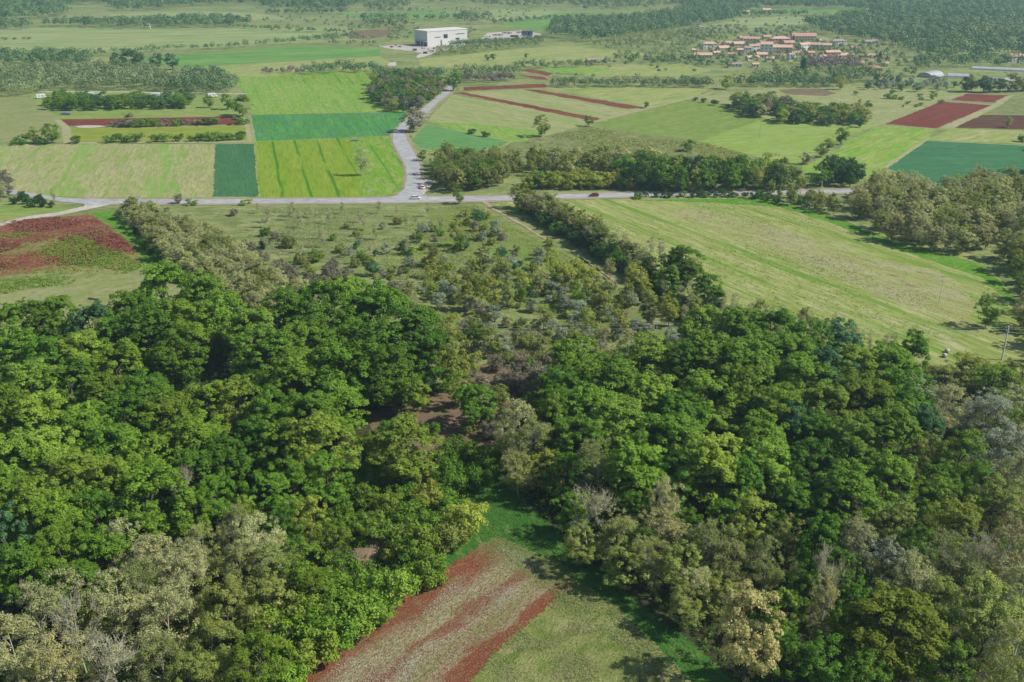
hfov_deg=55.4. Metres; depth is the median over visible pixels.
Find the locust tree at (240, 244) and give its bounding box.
[231,240,247,253]
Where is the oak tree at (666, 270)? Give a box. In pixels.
[649,264,682,292]
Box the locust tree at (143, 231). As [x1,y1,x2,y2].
[139,225,148,237]
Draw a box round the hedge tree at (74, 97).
[66,95,77,108]
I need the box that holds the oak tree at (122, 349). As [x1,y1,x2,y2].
[78,337,149,402]
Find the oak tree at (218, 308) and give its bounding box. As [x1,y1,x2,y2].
[196,290,252,359]
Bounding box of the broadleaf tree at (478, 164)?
[474,158,490,185]
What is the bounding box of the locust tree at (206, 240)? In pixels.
[202,234,218,253]
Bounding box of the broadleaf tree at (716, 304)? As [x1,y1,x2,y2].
[703,295,723,314]
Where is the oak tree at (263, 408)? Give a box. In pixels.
[235,383,300,439]
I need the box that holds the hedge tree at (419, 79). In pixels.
[414,77,426,90]
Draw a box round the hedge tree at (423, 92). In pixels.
[412,90,428,104]
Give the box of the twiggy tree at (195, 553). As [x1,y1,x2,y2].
[149,543,209,624]
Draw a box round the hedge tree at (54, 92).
[52,90,64,98]
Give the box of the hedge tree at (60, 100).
[55,98,69,109]
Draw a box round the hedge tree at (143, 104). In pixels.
[135,99,146,108]
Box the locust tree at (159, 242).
[155,235,172,252]
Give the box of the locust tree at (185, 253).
[175,249,191,269]
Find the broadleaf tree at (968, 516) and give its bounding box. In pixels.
[924,493,986,559]
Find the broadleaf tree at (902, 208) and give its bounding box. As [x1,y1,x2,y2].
[898,200,915,222]
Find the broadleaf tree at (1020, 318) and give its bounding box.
[1016,305,1023,329]
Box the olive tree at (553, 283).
[544,279,559,295]
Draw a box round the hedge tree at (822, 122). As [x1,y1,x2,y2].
[819,117,826,124]
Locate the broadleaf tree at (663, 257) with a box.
[657,253,670,272]
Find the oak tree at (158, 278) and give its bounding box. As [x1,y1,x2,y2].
[131,259,194,316]
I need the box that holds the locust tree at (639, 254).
[635,246,652,260]
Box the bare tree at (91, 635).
[48,592,107,675]
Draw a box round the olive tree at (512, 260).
[505,254,516,270]
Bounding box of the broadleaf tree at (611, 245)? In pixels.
[601,236,618,256]
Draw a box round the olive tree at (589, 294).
[582,285,592,296]
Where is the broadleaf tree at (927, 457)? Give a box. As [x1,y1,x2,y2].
[908,427,947,481]
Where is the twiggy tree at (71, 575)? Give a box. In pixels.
[49,566,92,629]
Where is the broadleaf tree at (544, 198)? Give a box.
[539,191,558,211]
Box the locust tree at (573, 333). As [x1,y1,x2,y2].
[559,328,581,350]
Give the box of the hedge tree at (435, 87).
[428,83,440,94]
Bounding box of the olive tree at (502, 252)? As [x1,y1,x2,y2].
[493,246,507,258]
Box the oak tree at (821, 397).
[790,382,853,425]
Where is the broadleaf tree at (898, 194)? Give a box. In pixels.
[881,186,905,212]
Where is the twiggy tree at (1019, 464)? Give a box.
[993,449,1023,502]
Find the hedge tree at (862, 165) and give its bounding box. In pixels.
[853,163,866,179]
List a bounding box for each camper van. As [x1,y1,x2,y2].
[36,94,46,97]
[207,93,217,96]
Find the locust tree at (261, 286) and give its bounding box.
[254,285,271,299]
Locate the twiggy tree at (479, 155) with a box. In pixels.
[473,151,484,172]
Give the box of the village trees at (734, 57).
[682,23,932,76]
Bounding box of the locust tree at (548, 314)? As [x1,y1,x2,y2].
[534,302,554,329]
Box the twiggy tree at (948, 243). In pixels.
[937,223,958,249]
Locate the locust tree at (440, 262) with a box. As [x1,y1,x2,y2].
[427,250,445,270]
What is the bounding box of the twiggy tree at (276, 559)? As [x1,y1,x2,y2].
[246,533,299,598]
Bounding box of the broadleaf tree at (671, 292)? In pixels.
[662,287,678,305]
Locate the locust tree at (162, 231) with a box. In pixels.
[155,226,173,239]
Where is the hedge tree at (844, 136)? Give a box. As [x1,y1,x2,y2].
[834,127,849,143]
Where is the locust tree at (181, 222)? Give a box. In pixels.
[177,214,189,226]
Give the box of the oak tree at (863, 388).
[833,370,896,426]
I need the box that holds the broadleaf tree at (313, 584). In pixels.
[288,567,336,605]
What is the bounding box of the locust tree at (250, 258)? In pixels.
[246,253,262,264]
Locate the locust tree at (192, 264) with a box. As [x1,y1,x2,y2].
[183,257,202,275]
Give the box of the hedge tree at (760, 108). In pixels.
[752,103,769,113]
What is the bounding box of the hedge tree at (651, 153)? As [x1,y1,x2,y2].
[639,150,655,160]
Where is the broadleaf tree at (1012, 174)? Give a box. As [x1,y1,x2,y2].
[999,165,1021,179]
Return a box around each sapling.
[0,181,7,199]
[116,112,136,126]
[172,193,182,203]
[261,214,269,225]
[261,235,268,247]
[264,207,270,218]
[288,201,296,213]
[298,211,303,225]
[306,203,313,217]
[317,231,324,244]
[326,206,331,221]
[342,243,348,253]
[353,146,369,174]
[358,214,366,227]
[366,78,383,86]
[367,85,376,96]
[369,72,378,79]
[371,220,378,237]
[375,201,381,212]
[380,91,392,105]
[385,99,398,110]
[399,106,427,131]
[400,98,412,107]
[403,213,409,224]
[403,235,409,250]
[405,72,415,79]
[410,95,425,107]
[424,202,430,216]
[427,89,436,99]
[433,80,443,91]
[503,152,512,170]
[504,149,518,166]
[520,176,532,187]
[524,146,540,165]
[525,194,536,210]
[527,174,540,187]
[533,143,547,159]
[534,171,548,185]
[536,148,548,163]
[536,155,547,171]
[538,175,549,186]
[541,151,556,167]
[544,171,552,186]
[546,171,561,187]
[548,151,560,170]
[549,171,562,186]
[556,172,567,183]
[558,153,574,173]
[560,178,570,189]
[563,172,578,188]
[564,147,582,167]
[564,160,578,174]
[565,152,575,165]
[569,171,587,185]
[571,175,588,187]
[576,168,587,175]
[577,152,596,168]
[585,154,599,170]
[585,171,602,187]
[593,146,610,170]
[595,175,607,186]
[596,152,615,171]
[602,145,610,154]
[602,172,613,186]
[603,174,615,188]
[609,151,624,167]
[611,172,621,184]
[612,149,628,159]
[612,229,620,247]
[613,144,630,156]
[614,176,629,188]
[620,153,637,172]
[624,176,632,186]
[624,250,630,267]
[632,148,646,157]
[638,160,656,180]
[640,247,650,260]
[643,150,661,156]
[646,237,655,252]
[650,155,670,172]
[655,235,666,255]
[660,280,668,295]
[671,160,683,177]
[674,155,689,172]
[677,286,686,301]
[680,304,687,319]
[685,164,705,184]
[685,280,693,299]
[686,169,701,190]
[688,291,698,305]
[712,156,727,181]
[718,303,725,319]
[719,74,733,88]
[728,92,741,104]
[730,293,740,306]
[748,165,770,189]
[749,92,764,100]
[752,166,767,184]
[753,104,769,116]
[757,152,779,173]
[762,97,773,109]
[763,304,770,318]
[764,163,771,181]
[765,101,772,114]
[770,159,788,172]
[770,164,793,185]
[776,109,789,122]
[778,156,796,167]
[781,97,791,104]
[787,106,796,121]
[790,168,809,186]
[791,107,805,114]
[799,152,814,162]
[807,106,820,119]
[812,112,827,122]
[816,144,828,154]
[822,138,836,147]
[832,103,843,110]
[833,109,847,121]
[834,75,848,88]
[837,109,849,122]
[843,105,856,115]
[849,103,862,110]
[856,108,870,115]
[858,111,867,121]
[861,110,873,123]
[867,327,873,348]
[882,332,890,351]
[889,332,897,347]
[963,73,982,90]
[999,72,1022,89]
[1004,116,1013,127]
[1011,77,1023,91]
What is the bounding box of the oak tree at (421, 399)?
[392,377,431,412]
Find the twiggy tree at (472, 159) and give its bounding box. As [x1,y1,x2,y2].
[464,154,481,168]
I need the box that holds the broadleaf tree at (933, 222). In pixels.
[921,216,938,236]
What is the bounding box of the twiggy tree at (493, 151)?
[486,146,498,162]
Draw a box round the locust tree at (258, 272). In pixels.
[251,268,266,283]
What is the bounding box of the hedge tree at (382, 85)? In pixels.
[374,83,386,91]
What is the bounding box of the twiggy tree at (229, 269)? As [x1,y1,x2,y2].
[219,263,234,276]
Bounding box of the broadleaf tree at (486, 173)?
[473,164,491,188]
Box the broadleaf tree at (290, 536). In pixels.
[263,500,305,549]
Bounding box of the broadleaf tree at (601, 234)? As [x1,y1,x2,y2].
[590,224,610,246]
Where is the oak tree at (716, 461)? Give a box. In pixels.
[669,430,749,511]
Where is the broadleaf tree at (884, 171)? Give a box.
[876,168,899,182]
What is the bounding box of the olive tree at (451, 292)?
[445,285,457,295]
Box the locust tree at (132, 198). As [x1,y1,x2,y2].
[123,195,137,207]
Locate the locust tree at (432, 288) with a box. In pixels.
[422,274,438,300]
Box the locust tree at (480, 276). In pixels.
[472,274,489,302]
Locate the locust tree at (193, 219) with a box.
[183,217,196,229]
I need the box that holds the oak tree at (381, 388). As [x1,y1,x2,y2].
[363,343,424,415]
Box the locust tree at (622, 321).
[607,303,630,339]
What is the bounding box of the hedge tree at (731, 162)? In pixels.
[719,158,736,171]
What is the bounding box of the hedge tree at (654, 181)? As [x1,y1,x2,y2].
[644,166,661,189]
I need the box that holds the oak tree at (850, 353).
[830,342,885,378]
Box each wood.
[0,0,364,16]
[0,11,251,27]
[0,46,94,62]
[0,56,237,92]
[361,0,681,25]
[434,37,545,53]
[546,2,742,37]
[585,26,710,61]
[679,0,1023,55]
[955,19,1023,35]
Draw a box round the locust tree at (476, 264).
[463,255,482,277]
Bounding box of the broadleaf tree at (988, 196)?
[966,189,994,212]
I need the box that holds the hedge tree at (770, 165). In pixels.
[767,161,789,177]
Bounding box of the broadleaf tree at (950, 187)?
[933,181,963,205]
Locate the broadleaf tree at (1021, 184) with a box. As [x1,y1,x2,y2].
[1008,181,1023,190]
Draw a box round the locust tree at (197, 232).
[192,224,208,238]
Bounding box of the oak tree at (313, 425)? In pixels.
[279,409,363,487]
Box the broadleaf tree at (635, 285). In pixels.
[623,261,649,293]
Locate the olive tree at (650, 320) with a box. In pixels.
[641,309,655,323]
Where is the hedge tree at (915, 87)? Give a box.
[912,82,921,91]
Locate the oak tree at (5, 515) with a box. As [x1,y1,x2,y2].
[0,500,33,581]
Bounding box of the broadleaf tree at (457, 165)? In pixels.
[451,157,468,180]
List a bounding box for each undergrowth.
[0,336,472,681]
[291,467,472,659]
[514,344,1023,681]
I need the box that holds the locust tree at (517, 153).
[511,150,523,166]
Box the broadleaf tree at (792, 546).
[761,512,811,572]
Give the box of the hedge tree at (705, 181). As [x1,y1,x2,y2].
[695,167,717,190]
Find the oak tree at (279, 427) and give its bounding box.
[250,417,301,475]
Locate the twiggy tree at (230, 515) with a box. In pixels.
[216,502,256,572]
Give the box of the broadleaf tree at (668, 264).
[658,258,681,284]
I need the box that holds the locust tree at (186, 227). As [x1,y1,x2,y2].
[180,220,195,233]
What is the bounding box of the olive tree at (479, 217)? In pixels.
[470,208,485,221]
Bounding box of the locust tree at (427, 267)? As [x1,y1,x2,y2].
[424,256,441,283]
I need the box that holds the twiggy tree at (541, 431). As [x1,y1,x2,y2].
[499,408,555,475]
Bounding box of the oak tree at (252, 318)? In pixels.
[217,307,278,366]
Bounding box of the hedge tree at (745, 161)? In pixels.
[739,158,758,175]
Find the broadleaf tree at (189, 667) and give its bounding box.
[165,645,224,681]
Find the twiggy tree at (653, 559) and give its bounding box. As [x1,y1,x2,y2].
[631,533,681,590]
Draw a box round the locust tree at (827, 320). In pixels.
[818,318,830,339]
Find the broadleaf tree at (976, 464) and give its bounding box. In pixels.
[950,455,1003,509]
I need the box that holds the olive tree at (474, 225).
[470,220,479,230]
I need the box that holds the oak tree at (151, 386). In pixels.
[103,367,175,428]
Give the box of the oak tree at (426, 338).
[397,320,455,394]
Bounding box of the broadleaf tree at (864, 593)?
[835,578,878,628]
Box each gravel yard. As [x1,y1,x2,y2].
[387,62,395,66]
[482,30,540,39]
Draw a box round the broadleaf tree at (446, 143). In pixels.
[440,140,455,153]
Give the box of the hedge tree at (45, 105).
[41,98,51,109]
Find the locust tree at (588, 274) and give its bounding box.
[580,265,604,298]
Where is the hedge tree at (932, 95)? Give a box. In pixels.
[927,91,937,99]
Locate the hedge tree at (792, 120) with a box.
[790,115,795,123]
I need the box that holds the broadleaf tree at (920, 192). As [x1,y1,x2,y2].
[913,188,931,198]
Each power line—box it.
[277,320,656,331]
[657,321,1006,335]
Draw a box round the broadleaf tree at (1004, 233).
[991,227,1018,258]
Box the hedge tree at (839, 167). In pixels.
[836,161,853,176]
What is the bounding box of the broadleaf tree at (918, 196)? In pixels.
[902,186,927,206]
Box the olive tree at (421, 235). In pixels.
[416,232,424,241]
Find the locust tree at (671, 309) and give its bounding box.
[657,291,681,326]
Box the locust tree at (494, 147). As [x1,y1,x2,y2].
[491,143,504,161]
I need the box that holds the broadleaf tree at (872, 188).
[866,184,886,198]
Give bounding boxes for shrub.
[8,196,19,203]
[16,191,29,198]
[34,194,43,200]
[36,198,46,206]
[132,226,139,233]
[137,237,148,247]
[145,243,156,253]
[152,249,167,259]
[229,208,237,215]
[240,599,293,647]
[241,238,255,249]
[254,613,315,660]
[255,250,270,263]
[258,238,269,247]
[259,227,271,235]
[259,650,309,681]
[269,231,279,238]
[270,258,290,269]
[273,627,341,676]
[277,591,324,636]
[281,236,296,248]
[282,272,294,286]
[283,265,300,276]
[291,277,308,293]
[293,251,308,263]
[301,260,309,265]
[302,272,317,284]
[303,565,351,615]
[304,265,316,273]
[305,603,361,652]
[306,248,322,261]
[311,504,350,526]
[317,275,331,284]
[321,263,334,275]
[321,589,383,642]
[323,553,364,590]
[325,257,339,268]
[327,268,343,279]
[328,481,360,507]
[329,233,337,239]
[333,504,369,535]
[334,242,344,252]
[340,268,354,279]
[342,569,389,616]
[343,222,351,227]
[345,482,380,511]
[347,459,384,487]
[350,258,361,267]
[352,228,365,235]
[353,509,396,544]
[355,250,364,257]
[355,428,379,447]
[360,254,368,260]
[368,490,405,515]
[368,598,395,626]
[371,565,421,608]
[376,420,390,430]
[379,547,399,563]
[380,467,418,498]
[385,273,394,279]
[387,265,397,272]
[387,280,398,287]
[389,550,418,579]
[392,217,403,223]
[392,497,432,528]
[394,522,413,537]
[401,246,414,254]
[401,266,410,272]
[404,278,416,287]
[404,409,418,421]
[407,547,448,587]
[409,477,443,510]
[417,511,445,538]
[418,420,439,436]
[420,258,431,266]
[426,483,458,511]
[428,224,436,231]
[428,445,459,471]
[430,456,467,492]
[430,521,470,551]
[431,537,449,553]
[435,229,444,235]
[439,499,490,536]
[440,433,467,456]
[450,296,457,303]
[456,320,469,334]
[458,420,476,433]
[459,209,469,216]
[460,464,494,491]
[461,438,488,460]
[462,218,469,224]
[462,316,480,331]
[468,369,490,384]
[468,454,499,484]
[469,354,480,363]
[471,231,482,239]
[473,341,492,356]
[477,245,489,253]
[479,224,487,230]
[480,313,492,321]
[480,419,499,438]
[482,211,491,218]
[485,383,509,404]
[487,237,496,245]
[487,355,505,371]
[488,438,518,460]
[489,231,496,236]
[491,335,506,347]
[493,371,508,383]
[496,406,523,427]
[497,232,506,240]
[499,350,515,363]
[501,314,515,327]
[504,372,529,386]
[505,376,522,391]
[509,361,530,372]
[513,244,520,250]
[517,380,538,394]
[518,334,535,347]
[518,391,541,413]
[525,263,538,271]
[525,357,537,365]
[526,364,545,381]
[528,209,535,218]
[529,318,541,327]
[531,361,546,371]
[534,213,544,221]
[539,215,550,225]
[539,350,552,361]
[540,288,551,295]
[543,212,553,220]
[543,217,553,228]
[543,329,553,335]
[548,220,564,233]
[550,294,558,302]
[558,225,568,237]
[561,312,568,318]
[563,223,574,232]
[564,231,579,243]
[569,226,580,232]
[570,233,585,246]
[583,239,596,253]
[588,244,601,256]
[594,246,609,259]
[603,252,614,262]
[611,259,621,269]
[616,258,637,271]
[617,259,630,272]
[617,309,628,317]
[674,298,688,305]
[754,189,763,197]
[761,195,769,201]
[763,191,771,198]
[772,195,781,203]
[797,197,803,204]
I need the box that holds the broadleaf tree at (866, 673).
[842,647,895,681]
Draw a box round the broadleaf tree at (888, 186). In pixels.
[870,183,894,203]
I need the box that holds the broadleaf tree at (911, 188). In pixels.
[901,180,917,201]
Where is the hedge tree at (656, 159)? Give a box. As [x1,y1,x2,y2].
[652,156,670,172]
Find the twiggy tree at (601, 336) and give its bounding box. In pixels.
[588,324,613,356]
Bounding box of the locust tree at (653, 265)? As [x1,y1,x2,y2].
[641,252,657,269]
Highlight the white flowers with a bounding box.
[325,544,543,681]
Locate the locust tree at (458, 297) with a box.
[455,279,475,310]
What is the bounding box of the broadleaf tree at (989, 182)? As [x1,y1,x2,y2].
[978,176,1003,196]
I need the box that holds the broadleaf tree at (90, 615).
[74,589,117,648]
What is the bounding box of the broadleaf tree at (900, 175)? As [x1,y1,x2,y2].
[886,169,904,183]
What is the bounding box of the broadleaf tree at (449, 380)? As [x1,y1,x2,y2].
[441,370,473,407]
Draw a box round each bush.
[9,134,26,143]
[25,198,36,206]
[33,136,50,143]
[47,201,54,206]
[69,135,79,142]
[102,135,115,141]
[108,120,118,125]
[111,133,123,140]
[119,119,131,126]
[122,133,133,141]
[130,118,146,125]
[130,132,144,140]
[139,118,151,125]
[147,134,161,140]
[150,119,159,125]
[158,119,169,125]
[158,133,173,141]
[170,118,182,125]
[173,133,183,140]
[179,119,190,124]
[185,198,197,204]
[186,135,196,140]
[195,133,206,139]
[196,117,211,124]
[203,118,220,124]
[204,131,223,140]
[216,134,227,138]
[222,133,235,138]
[231,116,249,123]
[235,131,245,139]
[239,199,252,204]
[467,129,476,133]
[481,131,490,136]
[634,191,643,198]
[677,191,687,196]
[689,192,695,197]
[702,191,710,197]
[710,99,719,103]
[722,190,730,196]
[730,191,738,196]
[750,192,759,198]
[1017,134,1023,141]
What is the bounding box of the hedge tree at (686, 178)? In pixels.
[672,164,690,185]
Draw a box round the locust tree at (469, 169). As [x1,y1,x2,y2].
[465,164,477,184]
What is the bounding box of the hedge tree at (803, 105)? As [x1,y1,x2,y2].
[795,103,808,116]
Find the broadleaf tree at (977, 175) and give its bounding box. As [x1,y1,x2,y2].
[965,169,988,189]
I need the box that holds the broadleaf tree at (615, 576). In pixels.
[599,535,651,591]
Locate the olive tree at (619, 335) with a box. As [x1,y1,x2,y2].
[609,325,621,339]
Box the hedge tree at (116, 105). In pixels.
[113,97,127,107]
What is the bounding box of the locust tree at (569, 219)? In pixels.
[566,216,576,225]
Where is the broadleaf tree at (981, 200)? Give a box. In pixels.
[970,199,989,211]
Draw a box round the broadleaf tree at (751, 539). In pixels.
[725,490,776,553]
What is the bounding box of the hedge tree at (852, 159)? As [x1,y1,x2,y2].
[847,156,856,169]
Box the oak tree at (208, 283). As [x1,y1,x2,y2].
[171,268,234,326]
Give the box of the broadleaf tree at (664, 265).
[660,260,680,283]
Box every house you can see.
[693,51,712,57]
[701,41,717,49]
[716,44,729,50]
[733,40,745,46]
[734,61,742,66]
[742,36,759,43]
[743,45,752,53]
[745,55,759,60]
[746,43,760,51]
[751,61,759,66]
[756,51,767,57]
[760,40,773,52]
[761,7,771,13]
[762,35,772,39]
[765,55,774,61]
[769,35,790,43]
[772,43,792,52]
[781,39,795,47]
[786,52,795,60]
[790,32,816,40]
[793,49,802,55]
[796,41,809,50]
[807,50,816,55]
[810,41,822,50]
[822,42,831,50]
[824,49,840,58]
[829,38,846,46]
[859,52,875,57]
[862,39,878,43]
[865,64,882,70]
[1003,52,1023,62]
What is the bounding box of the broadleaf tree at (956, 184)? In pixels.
[948,182,964,197]
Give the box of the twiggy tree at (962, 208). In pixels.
[956,204,972,226]
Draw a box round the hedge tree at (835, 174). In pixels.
[828,167,837,183]
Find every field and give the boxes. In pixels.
[0,28,360,53]
[0,97,62,143]
[0,144,214,197]
[0,205,73,218]
[0,214,142,279]
[0,273,193,376]
[28,91,245,118]
[61,116,241,125]
[71,126,246,141]
[92,211,191,281]
[109,11,292,20]
[124,204,675,391]
[126,46,379,66]
[190,56,396,77]
[212,144,258,196]
[237,76,402,114]
[238,27,350,36]
[251,112,405,140]
[254,137,361,196]
[270,72,376,84]
[301,536,574,681]
[344,11,466,18]
[352,136,404,196]
[366,351,547,454]
[398,499,488,577]
[411,124,508,151]
[419,46,662,67]
[426,206,662,339]
[427,94,584,142]
[431,122,549,141]
[453,92,600,120]
[463,84,545,90]
[466,89,635,117]
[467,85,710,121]
[471,577,690,681]
[476,9,557,20]
[476,126,771,166]
[496,197,1023,372]
[500,12,617,30]
[520,69,552,75]
[521,75,547,79]
[523,89,644,108]
[537,66,610,73]
[546,86,709,107]
[569,63,710,76]
[590,101,762,140]
[641,198,1018,302]
[659,208,975,321]
[695,17,804,28]
[698,87,969,124]
[699,119,876,164]
[750,8,869,13]
[780,88,834,95]
[801,126,934,179]
[886,101,990,127]
[888,141,1023,186]
[929,129,1023,143]
[952,94,1008,101]
[955,115,1023,128]
[988,98,1023,112]
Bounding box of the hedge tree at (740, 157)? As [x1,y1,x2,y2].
[728,154,747,175]
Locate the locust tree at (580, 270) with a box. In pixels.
[568,256,588,285]
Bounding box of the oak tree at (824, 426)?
[790,409,838,473]
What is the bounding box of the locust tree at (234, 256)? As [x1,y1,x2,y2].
[224,252,246,265]
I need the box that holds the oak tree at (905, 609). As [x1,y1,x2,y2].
[838,577,951,681]
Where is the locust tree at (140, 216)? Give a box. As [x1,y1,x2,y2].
[134,211,145,228]
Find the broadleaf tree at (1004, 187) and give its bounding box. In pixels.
[998,184,1008,191]
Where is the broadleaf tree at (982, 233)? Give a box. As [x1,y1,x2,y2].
[968,221,992,247]
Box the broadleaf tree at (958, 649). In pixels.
[918,638,982,681]
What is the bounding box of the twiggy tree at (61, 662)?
[17,628,87,681]
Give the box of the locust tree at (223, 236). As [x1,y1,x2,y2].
[220,234,232,248]
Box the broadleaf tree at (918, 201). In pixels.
[904,197,925,212]
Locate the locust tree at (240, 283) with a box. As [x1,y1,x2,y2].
[237,278,250,290]
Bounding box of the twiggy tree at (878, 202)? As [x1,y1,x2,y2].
[868,195,884,217]
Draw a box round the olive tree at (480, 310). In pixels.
[472,301,486,316]
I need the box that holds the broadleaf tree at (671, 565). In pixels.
[655,539,711,594]
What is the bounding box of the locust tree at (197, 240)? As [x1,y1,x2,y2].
[189,234,204,250]
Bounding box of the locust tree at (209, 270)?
[205,265,218,273]
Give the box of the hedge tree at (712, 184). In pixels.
[704,167,716,189]
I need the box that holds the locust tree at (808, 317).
[798,307,813,327]
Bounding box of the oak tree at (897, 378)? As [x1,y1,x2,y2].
[871,367,937,418]
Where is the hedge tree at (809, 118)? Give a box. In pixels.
[803,111,813,121]
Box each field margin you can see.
[57,116,247,125]
[70,125,250,136]
[212,143,259,197]
[248,112,407,140]
[254,138,362,197]
[410,124,512,152]
[459,83,549,90]
[460,94,607,121]
[527,89,645,108]
[882,141,1012,186]
[885,101,985,128]
[949,93,998,102]
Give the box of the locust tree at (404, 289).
[396,281,413,297]
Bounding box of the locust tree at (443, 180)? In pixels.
[440,168,451,189]
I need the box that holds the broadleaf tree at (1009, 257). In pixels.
[1003,244,1023,269]
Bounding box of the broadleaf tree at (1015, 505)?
[963,467,1023,534]
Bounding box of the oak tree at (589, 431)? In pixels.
[549,412,609,480]
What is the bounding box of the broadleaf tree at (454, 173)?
[446,166,463,191]
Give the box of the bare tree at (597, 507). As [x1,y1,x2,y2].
[570,484,620,543]
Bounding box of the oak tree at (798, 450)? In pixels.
[778,436,841,493]
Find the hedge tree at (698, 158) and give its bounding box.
[693,156,710,167]
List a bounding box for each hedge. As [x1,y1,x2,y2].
[1,37,30,39]
[231,24,352,31]
[261,65,304,72]
[265,7,347,12]
[300,58,377,71]
[360,12,491,17]
[370,63,446,76]
[448,34,546,45]
[452,62,523,74]
[461,71,514,80]
[493,13,631,22]
[513,56,616,66]
[550,75,715,85]
[614,52,705,63]
[681,75,708,84]
[730,72,842,85]
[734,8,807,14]
[750,64,811,78]
[798,53,860,67]
[825,62,884,80]
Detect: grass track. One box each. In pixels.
[54,120,71,142]
[71,140,254,143]
[243,118,253,141]
[584,92,712,124]
[884,138,930,167]
[940,95,1015,128]
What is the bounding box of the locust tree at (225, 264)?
[219,261,231,281]
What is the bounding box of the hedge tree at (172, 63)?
[163,52,179,68]
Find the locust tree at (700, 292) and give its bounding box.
[693,287,705,306]
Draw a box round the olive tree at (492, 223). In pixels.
[489,219,501,235]
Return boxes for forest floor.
[0,326,448,681]
[485,335,1023,681]
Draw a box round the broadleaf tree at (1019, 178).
[1011,173,1023,190]
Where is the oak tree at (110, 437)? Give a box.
[70,423,148,494]
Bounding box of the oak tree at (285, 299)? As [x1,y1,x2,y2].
[252,282,312,329]
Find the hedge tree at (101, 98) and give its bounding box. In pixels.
[99,97,109,107]
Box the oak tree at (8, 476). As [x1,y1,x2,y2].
[0,462,31,548]
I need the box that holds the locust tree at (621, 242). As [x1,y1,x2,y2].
[615,238,628,256]
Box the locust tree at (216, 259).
[208,254,221,266]
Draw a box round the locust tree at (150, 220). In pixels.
[146,217,160,232]
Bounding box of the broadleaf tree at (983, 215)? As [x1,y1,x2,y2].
[958,205,993,236]
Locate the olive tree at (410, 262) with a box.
[402,256,414,266]
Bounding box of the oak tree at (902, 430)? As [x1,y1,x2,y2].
[854,401,926,478]
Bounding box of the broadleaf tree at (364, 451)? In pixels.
[360,434,383,473]
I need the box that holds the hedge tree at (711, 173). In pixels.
[699,166,717,186]
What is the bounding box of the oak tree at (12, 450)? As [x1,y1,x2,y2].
[0,421,50,495]
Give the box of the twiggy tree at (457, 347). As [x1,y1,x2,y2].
[450,339,459,349]
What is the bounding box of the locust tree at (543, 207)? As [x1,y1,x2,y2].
[535,200,548,214]
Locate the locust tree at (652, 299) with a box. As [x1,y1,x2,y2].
[638,291,662,321]
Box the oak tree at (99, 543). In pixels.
[64,523,132,591]
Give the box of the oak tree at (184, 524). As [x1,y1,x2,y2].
[167,485,213,542]
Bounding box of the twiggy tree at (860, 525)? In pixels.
[838,510,891,581]
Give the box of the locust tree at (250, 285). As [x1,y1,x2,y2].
[238,282,257,300]
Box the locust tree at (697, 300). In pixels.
[681,295,702,313]
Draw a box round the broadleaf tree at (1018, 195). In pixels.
[998,188,1023,208]
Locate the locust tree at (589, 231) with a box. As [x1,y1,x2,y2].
[583,225,598,241]
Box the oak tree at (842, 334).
[811,316,864,353]
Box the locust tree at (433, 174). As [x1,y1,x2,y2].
[431,163,441,183]
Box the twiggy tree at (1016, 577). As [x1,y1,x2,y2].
[996,553,1023,617]
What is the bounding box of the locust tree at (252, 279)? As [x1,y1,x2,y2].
[241,273,256,283]
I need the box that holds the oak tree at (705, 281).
[690,272,725,305]
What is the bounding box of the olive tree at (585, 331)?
[579,322,594,338]
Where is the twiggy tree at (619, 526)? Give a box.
[587,507,643,562]
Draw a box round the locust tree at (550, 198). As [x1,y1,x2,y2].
[545,192,558,204]
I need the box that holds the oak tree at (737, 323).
[710,305,771,348]
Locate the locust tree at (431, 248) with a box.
[423,238,439,259]
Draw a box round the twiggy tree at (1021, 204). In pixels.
[1009,201,1023,231]
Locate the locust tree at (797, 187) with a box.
[791,185,800,198]
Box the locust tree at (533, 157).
[526,155,535,167]
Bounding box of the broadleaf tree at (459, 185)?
[452,169,467,189]
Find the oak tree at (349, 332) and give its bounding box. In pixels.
[332,316,415,406]
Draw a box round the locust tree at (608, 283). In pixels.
[600,275,618,305]
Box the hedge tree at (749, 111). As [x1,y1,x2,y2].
[742,101,760,116]
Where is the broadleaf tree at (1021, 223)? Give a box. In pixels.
[1015,214,1023,234]
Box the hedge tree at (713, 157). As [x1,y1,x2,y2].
[702,155,720,167]
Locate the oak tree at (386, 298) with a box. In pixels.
[338,278,411,346]
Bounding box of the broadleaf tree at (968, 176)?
[963,172,982,183]
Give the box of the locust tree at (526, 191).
[515,187,530,202]
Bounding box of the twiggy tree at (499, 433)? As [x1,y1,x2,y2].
[492,397,534,454]
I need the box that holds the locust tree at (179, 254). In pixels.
[171,242,188,261]
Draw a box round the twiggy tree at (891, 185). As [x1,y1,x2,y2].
[882,179,895,195]
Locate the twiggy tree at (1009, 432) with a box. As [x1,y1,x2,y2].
[967,414,1023,476]
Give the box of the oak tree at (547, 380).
[527,364,584,411]
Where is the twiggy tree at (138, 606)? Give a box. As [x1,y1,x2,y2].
[81,567,154,641]
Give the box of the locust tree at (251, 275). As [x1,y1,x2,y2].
[244,271,256,280]
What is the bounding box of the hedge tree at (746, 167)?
[739,164,756,186]
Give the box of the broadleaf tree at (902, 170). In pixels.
[892,169,907,182]
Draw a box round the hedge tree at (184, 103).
[177,97,190,107]
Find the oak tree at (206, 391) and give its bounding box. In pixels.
[175,379,234,427]
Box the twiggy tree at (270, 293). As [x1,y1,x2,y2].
[264,290,275,310]
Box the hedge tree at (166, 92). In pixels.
[161,91,171,99]
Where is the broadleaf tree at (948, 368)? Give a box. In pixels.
[919,363,967,403]
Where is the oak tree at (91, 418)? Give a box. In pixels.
[48,400,125,450]

